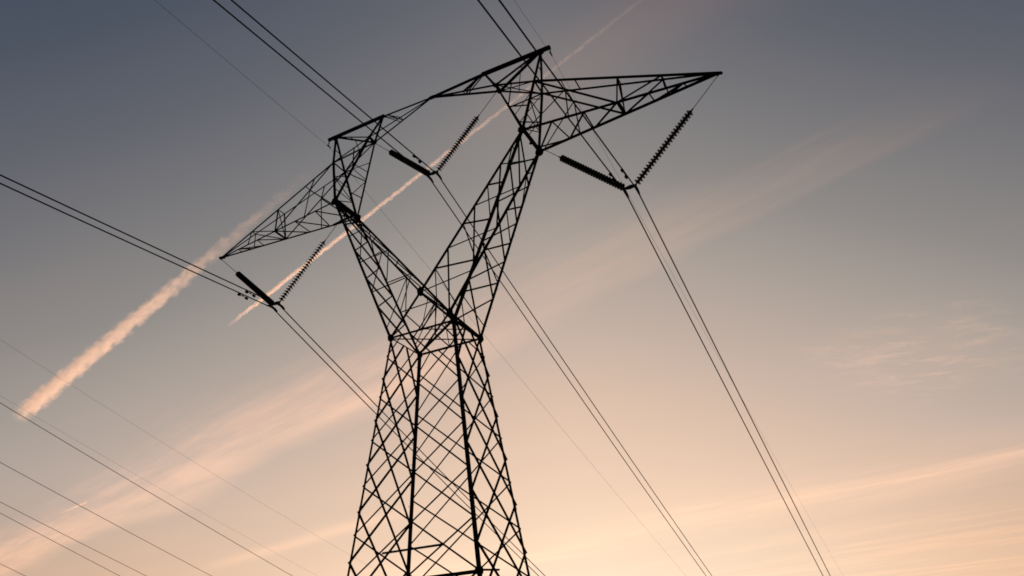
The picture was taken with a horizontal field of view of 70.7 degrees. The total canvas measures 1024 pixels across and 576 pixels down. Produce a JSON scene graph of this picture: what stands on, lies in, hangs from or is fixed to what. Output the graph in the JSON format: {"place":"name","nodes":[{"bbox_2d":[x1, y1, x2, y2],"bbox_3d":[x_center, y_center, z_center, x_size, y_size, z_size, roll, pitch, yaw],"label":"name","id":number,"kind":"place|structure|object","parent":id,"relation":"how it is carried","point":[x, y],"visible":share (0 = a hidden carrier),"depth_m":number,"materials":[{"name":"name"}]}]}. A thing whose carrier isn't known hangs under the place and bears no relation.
{"place":"outdoors","nodes":[
{"label":"outdoors","id":0,"kind":"place"},
{"bbox_2d":[1,513,118,575],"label":"conductor","id":1,"kind":"object","parent":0,"point":[57,543],"visible":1,"depth_m":73.57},
{"bbox_2d":[1,502,145,575],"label":"conductor","id":2,"kind":"object","parent":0,"point":[69,537],"visible":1,"depth_m":74.01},
{"bbox_2d":[0,462,210,575],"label":"conductor","id":3,"kind":"object","parent":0,"point":[101,517],"visible":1,"depth_m":71.66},
{"bbox_2d":[1,403,291,575],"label":"conductor","id":4,"kind":"object","parent":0,"point":[136,484],"visible":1,"depth_m":69.14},
{"bbox_2d":[6,399,307,570],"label":"shield wire","id":5,"kind":"object","parent":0,"point":[149,482],"visible":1,"depth_m":116.27,"materials":[{"name":"grey metal"}]},
{"bbox_2d":[1,340,382,573],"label":"shield wire","id":6,"kind":"object","parent":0,"point":[159,440],"visible":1,"depth_m":128.87,"materials":[{"name":"grey metal"}]},
{"bbox_2d":[0,0,1023,575],"label":"sky","id":7,"kind":"structure","parent":0,"point":[840,211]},
{"bbox_3d":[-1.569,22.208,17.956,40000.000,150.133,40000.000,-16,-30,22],"label":"ground","id":8,"kind":"structure","parent":0,"visible":0},
{"bbox_2d":[219,45,722,575],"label":"lattice tower","id":9,"kind":"structure","parent":8,"relation":"on","point":[455,321],"depth_m":28.92,"materials":[{"name":"metal"}]},
{"bbox_2d":[221,259,273,305],"bbox_3d":[-13.104,-0.418,35.498,5.371,0.293,0.298,31,-6,36],"label":"insulator string","id":10,"kind":"object","parent":9,"relation":"hanging from","point":[244,279],"visible":0.89,"depth_m":34.97,"materials":[{"name":"brown ceramic"}]},
{"bbox_2d":[267,301,284,311],"bbox_3d":[-11.043,0.748,33.778,0.564,0.353,0.701,-16,-30,22],"label":"yoke assembly","id":11,"kind":"object","parent":10,"relation":"hanging from","point":[276,303],"visible":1,"depth_m":33.74,"materials":[{"name":"black metal"}]},
{"bbox_2d":[0,183,538,575],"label":"conductor","id":12,"kind":"object","parent":11,"relation":"hanging from","point":[242,294],"visible":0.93,"depth_m":31.34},
{"bbox_2d":[0,174,544,575],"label":"conductor","id":13,"kind":"object","parent":11,"relation":"hanging from","point":[251,292],"visible":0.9,"depth_m":31.07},
{"bbox_2d":[279,219,340,300],"bbox_3d":[-9.348,-1.524,33.944,0.294,5.201,0.298,32,-5,36],"label":"insulator string","id":14,"kind":"object","parent":9,"relation":"hanging from","point":[299,274],"visible":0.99,"depth_m":33.81,"materials":[{"name":"brown ceramic"}]},
{"bbox_2d":[371,141,429,175],"bbox_3d":[-5.302,-6.205,33.984,0.293,4.627,0.298,-54,-36,-4],"label":"insulator string","id":15,"kind":"object","parent":9,"relation":"hanging from","point":[396,155],"visible":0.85,"depth_m":33.55,"materials":[{"name":"brown ceramic"}]},
{"bbox_2d":[425,170,441,182],"bbox_3d":[-3.535,-5.142,32.479,0.564,0.353,0.701,-16,-30,22],"label":"yoke assembly","id":16,"kind":"object","parent":15,"relation":"hanging from","point":[431,173],"visible":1,"depth_m":32.48,"materials":[{"name":"black metal"}]},
{"bbox_2d":[213,0,705,575],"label":"conductor","id":17,"kind":"object","parent":16,"relation":"hanging from","point":[451,210],"visible":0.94,"depth_m":32.13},
{"bbox_2d":[231,0,711,575],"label":"conductor","id":18,"kind":"object","parent":16,"relation":"hanging from","point":[465,216],"visible":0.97,"depth_m":32.71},
{"bbox_2d":[436,90,497,170],"bbox_3d":[-1.992,-7.172,32.611,0.293,4.627,0.298,33,-5,36],"label":"insulator string","id":19,"kind":"object","parent":9,"relation":"hanging from","point":[472,124],"visible":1,"depth_m":32.54,"materials":[{"name":"brown ceramic"}]},
{"bbox_2d":[530,143,624,190],"bbox_3d":[2.547,-4.998,29.011,0.294,5.201,0.298,-54,-36,-4],"label":"insulator string","id":20,"kind":"object","parent":9,"relation":"hanging from","point":[596,174],"visible":0.92,"depth_m":28.51,"materials":[{"name":"brown ceramic"}]},
{"bbox_2d":[635,73,718,184],"bbox_3d":[6.304,-6.087,27.449,5.371,0.293,0.298,-53,-37,-3],"label":"insulator string","id":21,"kind":"object","parent":9,"relation":"hanging from","point":[661,150],"visible":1,"depth_m":27.38,"materials":[{"name":"brown ceramic"}]},
{"bbox_2d":[623,184,639,196],"bbox_3d":[4.495,-3.791,27.335,0.564,0.353,0.701,-16,-30,22],"label":"yoke assembly","id":22,"kind":"object","parent":21,"relation":"hanging from","point":[628,187],"visible":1,"depth_m":27.34,"materials":[{"name":"black metal"}]},
{"bbox_2d":[477,0,822,575],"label":"conductor","id":23,"kind":"object","parent":22,"relation":"hanging from","point":[507,38],"visible":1,"depth_m":28.11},
{"bbox_2d":[498,0,829,574],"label":"conductor","id":24,"kind":"object","parent":22,"relation":"hanging from","point":[523,33],"visible":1,"depth_m":27.79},
{"bbox_3d":[-9.345,-7.408,36.831,0.070,0.418,0.330,-16,-30,22],"label":"shield wire clamp","id":25,"kind":"object","parent":9,"relation":"hanging from","visible":0},
{"bbox_2d":[155,0,680,569],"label":"shield wire","id":26,"kind":"object","parent":25,"relation":"attached to","point":[389,220],"visible":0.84,"depth_m":40.20,"materials":[{"name":"grey metal"}]},
{"bbox_3d":[1.716,-10.639,32.244,0.070,0.418,0.330,-16,-30,22],"label":"shield wire clamp","id":27,"kind":"object","parent":9,"relation":"hanging from","visible":0},
{"bbox_2d":[514,0,841,572],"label":"shield wire","id":28,"kind":"object","parent":27,"relation":"attached to","point":[655,243],"visible":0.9,"depth_m":41.24,"materials":[{"name":"grey metal"}]}
]}

